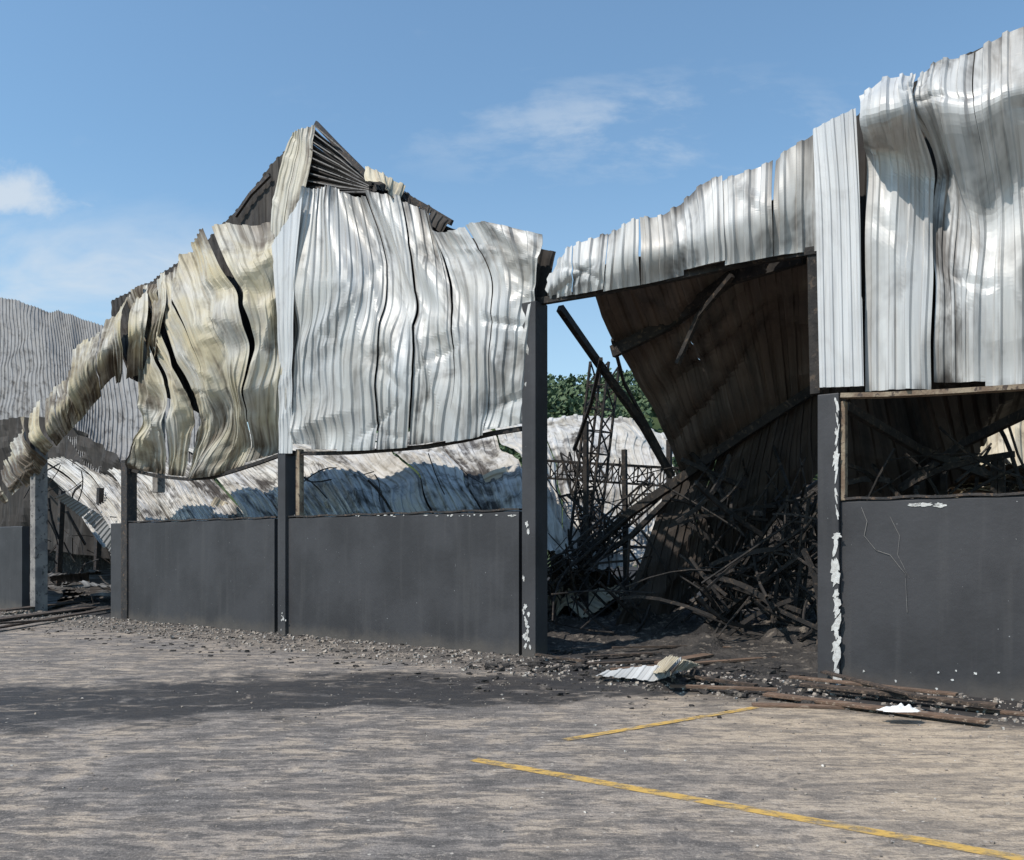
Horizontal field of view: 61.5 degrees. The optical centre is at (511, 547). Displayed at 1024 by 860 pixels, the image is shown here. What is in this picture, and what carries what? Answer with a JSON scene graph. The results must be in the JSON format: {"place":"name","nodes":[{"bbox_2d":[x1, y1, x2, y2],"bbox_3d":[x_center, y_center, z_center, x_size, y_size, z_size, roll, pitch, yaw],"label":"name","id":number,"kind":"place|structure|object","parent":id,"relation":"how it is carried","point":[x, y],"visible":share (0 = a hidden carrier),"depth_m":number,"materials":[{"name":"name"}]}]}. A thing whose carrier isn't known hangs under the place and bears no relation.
{"place":"outdoors","nodes":[
{"label":"outdoors","id":0,"kind":"place"},
{"bbox_2d":[139,392,817,566],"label":"hill","id":1,"kind":"structure","parent":0,"point":[656,427],"depth_m":126.12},
{"bbox_2d":[137,368,817,510],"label":"distant trees","id":2,"kind":"object","parent":1,"relation":"on","point":[564,391],"visible":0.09,"depth_m":131.44,"materials":[{"name":"green plant"}]},
{"bbox_2d":[0,567,1023,859],"bbox_3d":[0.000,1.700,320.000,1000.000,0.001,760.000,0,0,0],"label":"ground","id":3,"kind":"structure","parent":0,"point":[390,799],"depth_m":6.80,"materials":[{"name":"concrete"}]},
{"bbox_2d":[0,599,110,628],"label":"charred boards","id":4,"kind":"object","parent":3,"relation":"on","point":[16,623],"visible":0.74,"depth_m":21.07,"materials":[{"name":"brown wood"}]},
{"bbox_2d":[48,577,110,612],"bbox_3d":[-15.617,1.382,30.757,45.964,0.695,8.699,0,0,36],"label":"ash heap","id":5,"kind":"object","parent":3,"relation":"on","point":[102,602],"visible":0.03,"depth_m":25.34,"materials":[{"name":"grey"}]},
{"bbox_2d":[0,297,213,585],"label":"neighbouring shed","id":6,"kind":"structure","parent":3,"relation":"on","point":[37,345],"depth_m":37.69,"materials":[{"name":"corrugated galvanised steel"},{"name":"metal"}]},
{"bbox_2d":[21,620,867,728],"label":"char fragments","id":7,"kind":"object","parent":3,"relation":"on","point":[488,690],"visible":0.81,"depth_m":13.16,"materials":[{"name":"brown wood"}]},
{"bbox_2d":[0,27,1023,700],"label":"burnt warehouse","id":8,"kind":"structure","parent":3,"relation":"on","point":[852,291],"depth_m":14.44,"materials":[{"name":"metal"}]},
{"bbox_2d":[23,421,1023,651],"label":"tangled steel debris","id":9,"kind":"object","parent":3,"relation":"on","point":[996,463],"visible":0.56,"depth_m":14.91,"materials":[{"name":"black metal"}]},
{"bbox_2d":[48,463,1023,617],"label":"collapsed sheet heap","id":10,"kind":"object","parent":3,"relation":"on","point":[99,584],"visible":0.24,"depth_m":22.19,"materials":[{"name":"metal"}]},
{"bbox_2d":[596,655,699,680],"bbox_3d":[1.701,1.516,11.007,1.101,0.328,2.404,0,0,21],"label":"scrap metal sheet","id":11,"kind":"object","parent":3,"relation":"on","point":[668,666],"visible":1,"depth_m":10.91,"materials":[{"name":"silver metal"}]},
{"bbox_2d":[461,647,845,703],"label":"char fragments","id":12,"kind":"object","parent":3,"relation":"on","point":[592,674],"visible":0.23,"depth_m":11.70,"materials":[{"name":"black wood"}]},
{"bbox_2d":[535,645,776,691],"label":"charred boards","id":13,"kind":"object","parent":3,"relation":"on","point":[753,687],"visible":0.75,"depth_m":12.37,"materials":[{"name":"brown wood"}]},
{"bbox_2d":[547,598,817,673],"bbox_3d":[2.429,1.406,17.583,8.051,0.647,11.194,0,0,21],"label":"ash heap","id":14,"kind":"object","parent":3,"relation":"on","point":[695,633],"visible":0.46,"depth_m":14.37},
{"bbox_2d":[547,361,817,628],"bbox_3d":[3.007,-1.034,17.350,7.204,5.838,3.832,0,0,34],"label":"twisted steel truss","id":15,"kind":"object","parent":3,"relation":"on","point":[790,536],"visible":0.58,"depth_m":17.24,"materials":[{"name":"black metal"}]},
{"bbox_2d":[470,707,1023,859],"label":"yellow road marking","id":16,"kind":"object","parent":3,"relation":"on","point":[946,844],"visible":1,"depth_m":5.70,"materials":[{"name":"paint"}]},
{"bbox_2d":[752,670,1023,724],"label":"timber plank pile","id":17,"kind":"object","parent":3,"relation":"on","point":[897,691],"visible":1,"depth_m":9.14,"materials":[{"name":"brown wood"}]},
{"bbox_2d":[877,703,919,711],"bbox_3d":[3.743,1.542,8.320,0.430,0.066,0.200,0,0,0],"label":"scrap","id":18,"kind":"object","parent":17,"relation":"on","point":[900,707],"visible":1,"depth_m":8.27,"materials":[{"name":"white"}]},
{"bbox_2d":[0,610,1023,731],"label":"gravel","id":19,"kind":"structure","parent":0,"point":[718,694],"depth_m":13.52,"materials":[{"name":"grey gravel"}]},
{"bbox_2d":[0,0,1023,429],"label":"sky","id":20,"kind":"structure","parent":0,"point":[129,129],"materials":[{"name":"blue"}]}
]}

